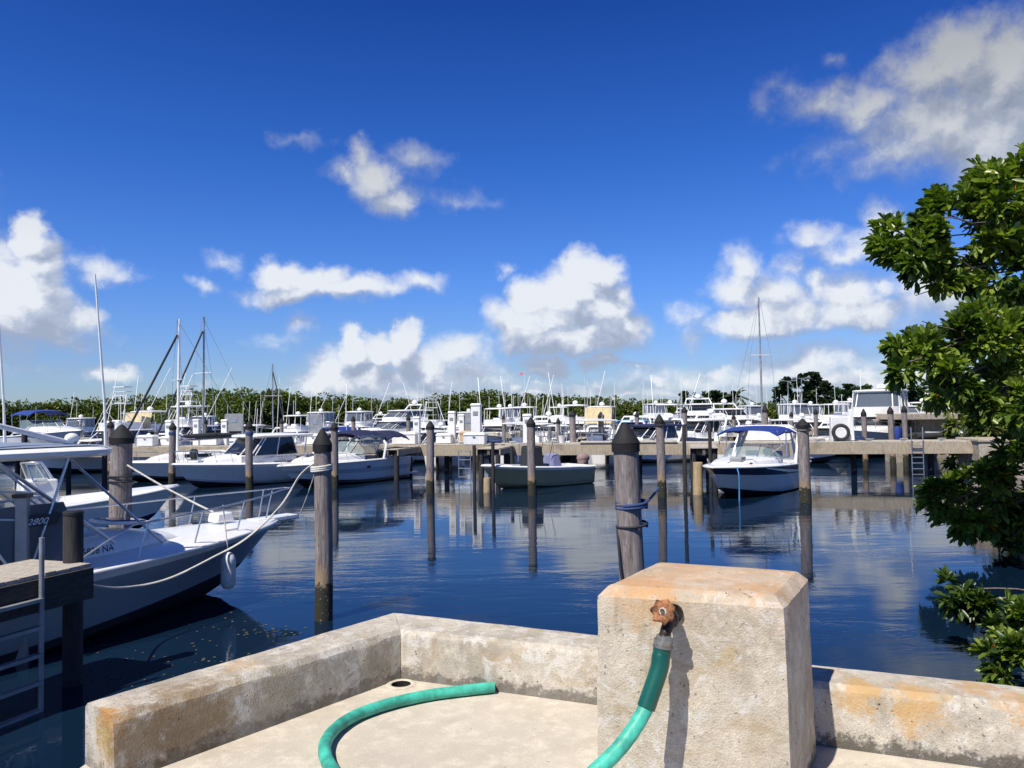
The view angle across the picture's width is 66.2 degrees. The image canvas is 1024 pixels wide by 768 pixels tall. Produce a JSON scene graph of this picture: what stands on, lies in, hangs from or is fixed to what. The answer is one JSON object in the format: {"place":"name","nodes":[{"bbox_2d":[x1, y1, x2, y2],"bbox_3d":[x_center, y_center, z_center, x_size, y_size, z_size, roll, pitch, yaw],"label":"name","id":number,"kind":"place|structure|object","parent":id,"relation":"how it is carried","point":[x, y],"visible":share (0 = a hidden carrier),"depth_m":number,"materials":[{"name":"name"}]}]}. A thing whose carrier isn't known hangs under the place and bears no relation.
{"place":"outdoors","nodes":[
{"label":"outdoors","id":0,"kind":"place"},
{"bbox_2d":[0,423,1023,767],"bbox_3d":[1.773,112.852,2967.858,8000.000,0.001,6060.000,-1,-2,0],"label":"water","id":1,"kind":"structure","parent":0,"point":[860,549],"depth_m":15.34,"materials":[{"name":"liquid"}]},
{"bbox_2d":[12,493,32,662],"bbox_3d":[-6.124,2.744,9.809,0.190,2.735,0.190,0,-2,-17],"label":"grey post","id":2,"kind":"object","parent":1,"relation":"in","point":[22,533],"visible":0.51,"depth_m":9.78,"materials":[{"name":"metal"}]},
{"bbox_2d":[0,559,93,622],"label":"finger pier","id":3,"kind":"structure","parent":1,"relation":"on","point":[63,584],"depth_m":8.41,"materials":[{"name":"grey wood"}]},
{"bbox_2d":[0,537,44,727],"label":"ladder","id":4,"kind":"object","parent":3,"relation":"attached to","point":[39,655],"visible":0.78,"depth_m":8.07,"materials":[{"name":"metal"}]},
{"bbox_2d":[21,432,107,491],"bbox_3d":[-18.855,3.729,31.895,3.420,3.500,3.220,-2,-3,37],"label":"boat lift","id":5,"kind":"object","parent":1,"relation":"in","point":[24,438],"visible":0.22,"depth_m":32.06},
{"bbox_2d":[0,410,85,443],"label":"canopy cruiser","id":6,"kind":"object","parent":5,"relation":"on","point":[60,431],"visible":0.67,"depth_m":31.05,"materials":[{"name":"paint"}]},
{"bbox_2d":[62,509,83,687],"bbox_3d":[-4.998,2.929,8.933,0.224,2.965,0.224,-1,-2,0],"label":"black post","id":7,"kind":"object","parent":1,"relation":"in","point":[72,613],"visible":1,"depth_m":8.87,"materials":[{"name":"wood"}]},
{"bbox_2d":[66,392,112,436],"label":"flybridge boat","id":8,"kind":"object","parent":1,"relation":"on","point":[88,426],"visible":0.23,"depth_m":71.85,"materials":[{"name":"paint"}]},
{"bbox_2d":[0,462,179,528],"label":"console boat","id":9,"kind":"object","parent":1,"relation":"on","point":[145,510],"visible":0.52,"depth_m":20.00,"materials":[{"name":"paint"}]},
{"bbox_2d":[30,418,149,473],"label":"express cruiser","id":10,"kind":"object","parent":1,"relation":"on","point":[86,464],"visible":0.24,"depth_m":44.71,"materials":[{"name":"paint"}]},
{"bbox_2d":[109,424,134,527],"bbox_3d":[-7.024,2.679,14.115,0.437,3.910,0.433,-1,-2,0],"label":"piling","id":11,"kind":"object","parent":1,"relation":"in","point":[121,439],"visible":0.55,"depth_m":14.00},
{"bbox_2d":[77,368,170,445],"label":"tower boat","id":12,"kind":"object","parent":1,"relation":"on","point":[136,429],"visible":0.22,"depth_m":55.15,"materials":[{"name":"paint"}]},
{"bbox_2d":[99,375,192,436],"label":"flybridge boat","id":13,"kind":"object","parent":1,"relation":"on","point":[148,423],"visible":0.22,"depth_m":57.35,"materials":[{"name":"paint"}]},
{"bbox_2d":[0,274,298,664],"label":"motor boat","id":14,"kind":"object","parent":1,"relation":"on","point":[120,557],"visible":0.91,"depth_m":11.08,"materials":[{"name":"paint"}]},
{"bbox_2d":[168,422,176,483],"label":"piling","id":15,"kind":"object","parent":1,"relation":"in","point":[172,459],"visible":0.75,"depth_m":35.80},
{"bbox_2d":[109,319,244,481],"bbox_3d":[-16.104,0.892,38.942,7.399,8.205,2.302,1,-3,-38],"label":"sailboat","id":16,"kind":"object","parent":1,"relation":"on","point":[155,468],"visible":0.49,"depth_m":38.11,"materials":[{"name":"paint"}]},
{"bbox_2d":[167,368,231,444],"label":"tower boat","id":17,"kind":"object","parent":1,"relation":"on","point":[186,428],"visible":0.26,"depth_m":61.96,"materials":[{"name":"paint"}]},
{"bbox_2d":[156,317,258,444],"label":"sailboat","id":18,"kind":"object","parent":1,"relation":"on","point":[203,394],"visible":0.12,"depth_m":49.42,"materials":[{"name":"paint"}]},
{"bbox_2d":[168,377,313,487],"bbox_3d":[-11.809,2.338,35.855,2.670,5.251,7.893,-3,-3,42],"label":"hardtop cruiser","id":19,"kind":"object","parent":1,"relation":"on","point":[226,467],"visible":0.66,"depth_m":34.76,"materials":[{"name":"paint"}]},
{"bbox_2d":[253,437,297,455],"bbox_3d":[-10.745,2.798,35.561,0.158,0.814,2.360,-3,-3,42],"label":"side window","id":20,"kind":"structure","parent":19,"relation":"in","point":[269,445],"depth_m":35.62,"materials":[{"name":"blue glass"}]},
{"bbox_2d":[245,421,253,488],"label":"piling","id":21,"kind":"object","parent":1,"relation":"in","point":[249,457],"visible":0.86,"depth_m":32.80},
{"bbox_2d":[257,363,284,432],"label":"sailboat","id":22,"kind":"object","parent":1,"relation":"on","point":[268,426],"visible":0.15,"depth_m":73.41,"materials":[{"name":"paint"}]},
{"bbox_2d":[283,386,330,443],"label":"flybridge boat","id":23,"kind":"object","parent":1,"relation":"on","point":[300,427],"visible":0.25,"depth_m":61.42,"materials":[{"name":"paint"}]},
{"bbox_2d":[312,428,332,621],"bbox_3d":[-2.801,2.566,11.615,0.302,3.820,0.292,-1,-2,0],"label":"piling","id":24,"kind":"object","parent":1,"relation":"in","point":[322,451],"visible":0.79,"depth_m":11.53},
{"bbox_2d":[94,463,313,588],"bbox_3d":[-4.397,1.929,10.775,1.187,1.591,3.311,-3,-3,40],"label":"mooring rope","id":25,"kind":"object","parent":24,"relation":"attached to","point":[224,551],"visible":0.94,"depth_m":11.62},
{"bbox_2d":[306,385,350,433],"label":"flybridge boat","id":26,"kind":"object","parent":1,"relation":"on","point":[328,416],"visible":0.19,"depth_m":71.84,"materials":[{"name":"paint"}]},
{"bbox_2d":[330,422,338,488],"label":"piling","id":27,"kind":"object","parent":1,"relation":"in","point":[334,454],"visible":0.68,"depth_m":32.40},
{"bbox_2d":[272,430,418,486],"bbox_3d":[-7.592,3.489,35.409,2.670,2.786,7.849,-2,-3,33],"label":"sport cruiser","id":28,"kind":"object","parent":1,"relation":"on","point":[356,467],"visible":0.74,"depth_m":34.99,"materials":[{"name":"paint"}]},
{"bbox_2d":[344,383,389,443],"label":"flybridge boat","id":29,"kind":"object","parent":1,"relation":"on","point":[364,419],"visible":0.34,"depth_m":69.55,"materials":[{"name":"paint"}]},
{"bbox_2d":[324,378,447,443],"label":"motor yacht","id":30,"kind":"object","parent":1,"relation":"on","point":[393,420],"visible":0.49,"depth_m":71.11,"materials":[{"name":"paint"}]},
{"bbox_2d":[375,446,420,480],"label":"finger pier","id":31,"kind":"structure","parent":1,"relation":"on","point":[396,452],"depth_m":36.15,"materials":[{"name":"grey concrete"}]},
{"bbox_2d":[368,396,471,462],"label":"white cruiser","id":32,"kind":"object","parent":1,"relation":"on","point":[419,459],"visible":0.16,"depth_m":49.23,"materials":[{"name":"paint"}]},
{"bbox_2d":[403,383,451,429],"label":"tower boat","id":33,"kind":"object","parent":1,"relation":"on","point":[423,425],"visible":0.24,"depth_m":65.88,"materials":[{"name":"paint"}]},
{"bbox_2d":[426,421,434,493],"bbox_3d":[-3.096,3.241,29.902,0.365,3.692,0.342,-1,-2,0],"label":"piling","id":34,"kind":"object","parent":1,"relation":"in","point":[430,486],"visible":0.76,"depth_m":29.80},
{"bbox_2d":[424,415,464,469],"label":"console boat","id":35,"kind":"object","parent":1,"relation":"on","point":[439,462],"visible":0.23,"depth_m":42.88,"materials":[{"name":"paint"}]},
{"bbox_2d":[491,442,494,490],"bbox_3d":[-0.728,3.663,30.386,0.148,2.850,0.138,-1,-2,0],"label":"dock post","id":36,"kind":"object","parent":1,"relation":"in","point":[493,466],"visible":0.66,"depth_m":30.36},
{"bbox_2d":[15,439,972,473],"bbox_3d":[-5.343,4.255,39.994,52.000,2.624,1.965,-1,-2,12],"label":"timber dock","id":37,"kind":"object","parent":1,"relation":"on","point":[932,447],"visible":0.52,"depth_m":36.39,"materials":[{"name":"brown wood"}]},
{"bbox_2d":[136,435,159,445],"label":"dock box","id":38,"kind":"object","parent":37,"relation":"on","point":[147,440],"visible":1,"depth_m":42.52,"materials":[{"name":"white plastic"}]},
{"bbox_2d":[225,414,243,433],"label":"board panel","id":39,"kind":"object","parent":37,"relation":"on","point":[233,424],"visible":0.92,"depth_m":42.75,"materials":[{"name":"metal"}]},
{"bbox_2d":[308,414,322,444],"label":"board panel","id":40,"kind":"object","parent":37,"relation":"on","point":[315,423],"visible":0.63,"depth_m":41.44,"materials":[{"name":"metal"}]},
{"bbox_2d":[392,432,418,443],"bbox_3d":[-5.394,2.725,39.658,1.300,0.618,0.617,-1,-2,12],"label":"dock box","id":41,"kind":"object","parent":37,"relation":"on","point":[412,437],"visible":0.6,"depth_m":39.39,"materials":[{"name":"white plastic"}]},
{"bbox_2d":[448,411,455,442],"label":"power pedestal","id":42,"kind":"object","parent":37,"relation":"on","point":[451,421],"visible":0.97,"depth_m":40.08,"materials":[{"name":"white plastic"}]},
{"bbox_2d":[463,432,487,444],"bbox_3d":[-1.759,2.608,37.548,1.092,0.582,0.617,-1,-2,12],"label":"dock box","id":43,"kind":"object","parent":37,"relation":"on","point":[475,438],"visible":1,"depth_m":37.30,"materials":[{"name":"white plastic"}]},
{"bbox_2d":[470,403,481,431],"bbox_3d":[-1.746,1.957,38.602,0.521,2.000,0.440,-1,-2,12],"label":"power pedestal","id":44,"kind":"object","parent":37,"relation":"on","point":[476,417],"visible":0.79,"depth_m":38.43,"materials":[{"name":"white plastic"}]},
{"bbox_2d":[746,425,793,440],"bbox_3d":[12.086,2.295,37.031,2.288,0.735,0.617,-1,-2,12],"label":"dock box","id":45,"kind":"object","parent":37,"relation":"on","point":[759,436],"visible":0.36,"depth_m":36.81,"materials":[{"name":"white plastic"}]},
{"bbox_2d":[831,423,849,440],"bbox_3d":[14.780,2.175,35.290,0.800,0.800,0.180,-1,-2,12],"label":"tire fender","id":46,"kind":"object","parent":37,"relation":"on","point":[840,432],"visible":1,"depth_m":35.23,"materials":[{"name":"rubber"}]},
{"bbox_2d":[829,410,854,440],"bbox_3d":[14.980,1.876,35.679,0.979,1.420,0.573,-1,-2,12],"label":"dock cabinet","id":47,"kind":"object","parent":37,"relation":"on","point":[848,421],"visible":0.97,"depth_m":35.46,"materials":[{"name":"white plastic"}]},
{"bbox_2d":[476,445,513,479],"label":"finger pier","id":48,"kind":"structure","parent":1,"relation":"on","point":[499,450],"depth_m":35.31,"materials":[{"name":"grey concrete"}]},
{"bbox_2d":[478,376,529,442],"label":"flybridge boat","id":49,"kind":"object","parent":1,"relation":"on","point":[494,426],"visible":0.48,"depth_m":62.27,"materials":[{"name":"paint"}]},
{"bbox_2d":[500,384,527,463],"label":"console boat","id":50,"kind":"object","parent":1,"relation":"on","point":[517,440],"visible":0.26,"depth_m":46.06,"materials":[{"name":"paint"}]},
{"bbox_2d":[500,372,553,442],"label":"flybridge boat","id":51,"kind":"object","parent":1,"relation":"on","point":[517,426],"visible":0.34,"depth_m":63.71,"materials":[{"name":"paint"}]},
{"bbox_2d":[81,680,978,767],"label":"concrete platform","id":52,"kind":"structure","parent":1,"relation":"in","point":[499,730],"depth_m":3.62,"materials":[{"name":"concrete"}]},
{"bbox_2d":[85,613,400,767],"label":"wall","id":53,"kind":"structure","parent":52,"relation":"on","point":[161,724],"depth_m":3.71,"materials":[{"name":"concrete"}]},
{"bbox_2d":[386,679,415,688],"bbox_3d":[-0.617,1.730,4.370,0.168,0.126,0.168,-1,-2,0],"label":"drain","id":54,"kind":"object","parent":52,"relation":"on","point":[402,684],"visible":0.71,"depth_m":4.40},
{"bbox_2d":[318,633,672,767],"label":"garden hose","id":55,"kind":"object","parent":52,"relation":"on","point":[615,752],"visible":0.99,"depth_m":2.96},
{"bbox_2d":[394,613,597,704],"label":"wall","id":56,"kind":"structure","parent":52,"relation":"on","point":[548,664],"depth_m":4.28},
{"bbox_2d":[597,562,815,767],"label":"concrete pillar","id":57,"kind":"structure","parent":52,"relation":"on","point":[737,691],"depth_m":3.06,"materials":[{"name":"concrete"}]},
{"bbox_2d":[650,599,682,635],"bbox_3d":[0.599,0.895,3.028,0.099,0.156,0.184,-2,-2,27],"label":"water tap","id":58,"kind":"object","parent":57,"relation":"attached to","point":[667,614],"visible":1,"depth_m":2.97,"materials":[{"name":"orange metal"}]},
{"bbox_2d":[812,665,1023,767],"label":"wall","id":59,"kind":"structure","parent":52,"relation":"on","point":[970,723],"depth_m":3.38,"materials":[{"name":"concrete"}]},
{"bbox_2d":[526,417,536,495],"bbox_3d":[0.725,3.121,28.504,0.370,3.850,0.347,-1,-2,0],"label":"piling","id":60,"kind":"object","parent":1,"relation":"in","point":[531,460],"visible":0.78,"depth_m":28.40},
{"bbox_2d":[481,432,595,488],"bbox_3d":[1.058,3.206,32.338,5.663,2.453,2.070,1,-3,-37],"label":"olive skiff","id":61,"kind":"object","parent":1,"relation":"on","point":[552,469],"visible":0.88,"depth_m":31.84,"materials":[{"name":"paint"}]},
{"bbox_2d":[533,383,566,440],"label":"boat","id":62,"kind":"object","parent":1,"relation":"on","point":[538,427],"visible":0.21,"depth_m":57.37,"materials":[{"name":"paint"}]},
{"bbox_2d":[569,411,576,460],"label":"piling","id":63,"kind":"object","parent":1,"relation":"in","point":[572,420],"visible":0.59,"depth_m":47.78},
{"bbox_2d":[548,372,604,440],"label":"flybridge boat","id":64,"kind":"object","parent":1,"relation":"on","point":[581,423],"visible":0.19,"depth_m":61.31,"materials":[{"name":"paint"}]},
{"bbox_2d":[555,423,613,460],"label":"white cruiser","id":65,"kind":"object","parent":1,"relation":"on","point":[583,434],"visible":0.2,"depth_m":49.74,"materials":[{"name":"paint"}]},
{"bbox_2d":[576,378,616,468],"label":"console boat","id":66,"kind":"object","parent":1,"relation":"on","point":[603,461],"visible":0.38,"depth_m":42.26,"materials":[{"name":"paint"}]},
{"bbox_2d":[580,383,618,433],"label":"flybridge boat","id":67,"kind":"object","parent":1,"relation":"on","point":[591,412],"visible":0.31,"depth_m":59.30,"materials":[{"name":"paint"}]},
{"bbox_2d":[611,422,644,580],"bbox_3d":[1.419,2.389,9.309,0.373,3.870,0.346,-2,-2,0],"label":"piling","id":68,"kind":"object","parent":1,"relation":"in","point":[625,444],"visible":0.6,"depth_m":9.21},
{"bbox_2d":[615,520,647,579],"bbox_3d":[1.442,2.577,9.306,0.393,1.894,0.401,-1,-2,0],"label":"mooring rope","id":69,"kind":"object","parent":68,"relation":"attached to","point":[630,527],"visible":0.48,"depth_m":9.20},
{"bbox_2d":[615,487,659,510],"bbox_3d":[1.523,1.401,9.598,0.395,0.207,0.922,-2,-2,22],"label":"mooring rope","id":70,"kind":"object","parent":68,"relation":"attached to","point":[643,504],"visible":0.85,"depth_m":9.20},
{"bbox_2d":[590,379,689,462],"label":"express cruiser","id":71,"kind":"object","parent":1,"relation":"on","point":[641,431],"visible":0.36,"depth_m":45.89,"materials":[{"name":"paint"}]},
{"bbox_2d":[640,379,666,423],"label":"flybridge boat","id":72,"kind":"object","parent":1,"relation":"on","point":[648,409],"visible":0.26,"depth_m":85.44,"materials":[{"name":"paint"}]},
{"bbox_2d":[655,414,666,496],"bbox_3d":[5.202,3.016,27.404,0.339,3.938,0.339,-2,-2,0],"label":"piling","id":73,"kind":"object","parent":1,"relation":"in","point":[661,465],"visible":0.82,"depth_m":27.30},
{"bbox_2d":[647,375,699,426],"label":"flybridge boat","id":74,"kind":"object","parent":1,"relation":"on","point":[665,415],"visible":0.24,"depth_m":69.77,"materials":[{"name":"paint"}]},
{"bbox_2d":[682,424,686,494],"bbox_3d":[6.145,3.313,27.893,0.148,3.751,0.138,-1,-2,0],"label":"dock post","id":75,"kind":"object","parent":1,"relation":"in","point":[684,459],"visible":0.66,"depth_m":27.86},
{"bbox_2d":[678,383,714,418],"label":"motor yacht","id":76,"kind":"object","parent":1,"relation":"on","point":[694,409],"visible":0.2,"depth_m":73.77,"materials":[{"name":"paint"}]},
{"bbox_2d":[693,462,702,494],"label":"tan piling","id":77,"kind":"object","parent":1,"relation":"in","point":[697,478],"visible":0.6,"depth_m":27.75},
{"bbox_2d":[688,444,718,481],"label":"finger pier","id":78,"kind":"structure","parent":1,"relation":"on","point":[692,448],"depth_m":32.95,"materials":[{"name":"beige concrete"}]},
{"bbox_2d":[676,386,741,440],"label":"white cruiser","id":79,"kind":"object","parent":1,"relation":"on","point":[697,428],"visible":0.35,"depth_m":52.23,"materials":[{"name":"paint"}]},
{"bbox_2d":[693,425,735,461],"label":"covered boat","id":80,"kind":"object","parent":1,"relation":"on","point":[700,458],"visible":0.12,"depth_m":46.47,"materials":[{"name":"paint"}]},
{"bbox_2d":[718,388,754,407],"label":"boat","id":81,"kind":"object","parent":1,"relation":"on","point":[731,396],"visible":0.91,"depth_m":111.65,"materials":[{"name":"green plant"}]},
{"bbox_2d":[704,385,771,429],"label":"motor yacht","id":82,"kind":"object","parent":1,"relation":"on","point":[740,413],"visible":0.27,"depth_m":65.72,"materials":[{"name":"paint"}]},
{"bbox_2d":[737,395,763,418],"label":"flybridge boat","id":83,"kind":"object","parent":1,"relation":"on","point":[755,409],"visible":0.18,"depth_m":77.46,"materials":[{"name":"paint"}]},
{"bbox_2d":[728,297,778,436],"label":"sailboat","id":84,"kind":"object","parent":1,"relation":"on","point":[753,421],"visible":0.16,"depth_m":57.41,"materials":[{"name":"paint"}]},
{"bbox_2d":[702,426,811,496],"bbox_3d":[8.692,2.937,28.637,2.620,2.776,6.924,-2,-3,37],"label":"runabout","id":85,"kind":"object","parent":1,"relation":"on","point":[775,472],"visible":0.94,"depth_m":27.47,"materials":[{"name":"paint"}]},
{"bbox_2d":[717,396,835,462],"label":"open boat","id":86,"kind":"object","parent":1,"relation":"on","point":[819,458],"visible":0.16,"depth_m":42.81,"materials":[{"name":"paint"}]},
{"bbox_2d":[771,375,811,426],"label":"pilothouse boat","id":87,"kind":"object","parent":1,"relation":"on","point":[794,407],"visible":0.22,"depth_m":65.62,"materials":[{"name":"paint"}]},
{"bbox_2d":[796,418,811,502],"bbox_3d":[9.372,2.894,25.105,0.431,3.587,0.404,-2,-2,0],"label":"piling","id":88,"kind":"object","parent":1,"relation":"in","point":[805,496],"visible":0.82,"depth_m":24.98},
{"bbox_2d":[818,394,850,424],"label":"flybridge boat","id":89,"kind":"object","parent":1,"relation":"on","point":[826,417],"visible":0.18,"depth_m":63.86,"materials":[{"name":"paint"}]},
{"bbox_2d":[861,409,868,470],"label":"piling","id":90,"kind":"object","parent":1,"relation":"in","point":[864,434],"visible":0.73,"depth_m":37.33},
{"bbox_2d":[851,369,911,457],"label":"flybridge yacht","id":91,"kind":"object","parent":1,"relation":"on","point":[872,402],"visible":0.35,"depth_m":49.54,"materials":[{"name":"paint"}]},
{"bbox_2d":[887,406,896,467],"bbox_3d":[18.846,3.156,38.901,0.334,4.120,0.319,-2,-2,0],"label":"piling","id":92,"kind":"object","parent":1,"relation":"in","point":[891,434],"visible":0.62,"depth_m":38.83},
{"bbox_2d":[901,405,908,466],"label":"piling","id":93,"kind":"object","parent":1,"relation":"in","point":[905,433],"visible":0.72,"depth_m":39.35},
{"bbox_2d":[884,381,929,404],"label":"broadleaf tree","id":94,"kind":"object","parent":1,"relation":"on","point":[915,394],"visible":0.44,"depth_m":107.31,"materials":[{"name":"green plant"}]},
{"bbox_2d":[872,413,957,458],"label":"boat","id":95,"kind":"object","parent":1,"relation":"in","point":[928,422],"depth_m":46.27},
{"bbox_2d":[933,564,1023,639],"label":"mangrove sprig","id":96,"kind":"object","parent":1,"relation":"on","point":[975,606],"visible":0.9,"depth_m":9.34,"materials":[{"name":"green plant"}]},
{"bbox_2d":[955,437,1023,476],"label":"abutment","id":97,"kind":"object","parent":1,"relation":"in","point":[979,444],"visible":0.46,"depth_m":33.40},
{"bbox_2d":[967,623,1023,686],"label":"mangrove shrub","id":98,"kind":"object","parent":1,"relation":"on","point":[1008,645],"visible":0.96,"depth_m":7.93,"materials":[{"name":"green plant"}]},
{"bbox_2d":[0,0,1023,406],"label":"sky","id":99,"kind":"structure","parent":0,"point":[367,196],"materials":[{"name":"blue"}]},
{"bbox_2d":[901,419,960,439],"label":"dinghy","id":100,"kind":"object","parent":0,"point":[926,435],"visible":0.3,"depth_m":42.71,"materials":[{"name":"rubber"}]},
{"bbox_2d":[1014,487,1023,560],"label":"bank","id":101,"kind":"structure","parent":0,"point":[1021,556],"depth_m":15.21,"materials":[{"name":"plant"}]},
{"bbox_2d":[860,142,1023,555],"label":"mangrove tree","id":102,"kind":"object","parent":101,"relation":"on","point":[974,328],"visible":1,"depth_m":13.93,"materials":[{"name":"green plant"}]},
{"bbox_2d":[936,370,1021,470],"bbox_3d":[23.352,1.752,37.776,7.588,6.658,5.196,-1,-2,0],"label":"mangrove shrub","id":103,"kind":"object","parent":101,"relation":"on","point":[971,429],"visible":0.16,"depth_m":36.48,"materials":[{"name":"green plant"}]},
{"bbox_3d":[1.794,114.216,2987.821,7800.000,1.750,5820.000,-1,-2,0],"label":"ground","id":104,"kind":"structure","parent":0,"visible":0},
{"bbox_2d":[0,387,961,435],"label":"mangrove shore","id":105,"kind":"structure","parent":104,"relation":"on","point":[235,403],"depth_m":135.15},
{"bbox_2d":[678,390,730,406],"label":"broadleaf tree","id":106,"kind":"object","parent":105,"relation":"on","point":[715,395],"visible":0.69,"depth_m":127.54,"materials":[{"name":"green plant"}]},
{"bbox_2d":[771,371,822,404],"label":"broadleaf tree","id":107,"kind":"object","parent":105,"relation":"on","point":[780,390],"visible":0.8,"depth_m":117.41,"materials":[{"name":"green plant"}]},
{"bbox_2d":[814,380,842,414],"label":"broadleaf tree","id":108,"kind":"object","parent":105,"relation":"on","point":[824,388],"visible":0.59,"depth_m":121.56,"materials":[{"name":"green plant"}]},
{"bbox_2d":[830,383,872,401],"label":"broadleaf tree","id":109,"kind":"object","parent":105,"relation":"on","point":[846,392],"visible":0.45,"depth_m":111.75,"materials":[{"name":"green plant"}]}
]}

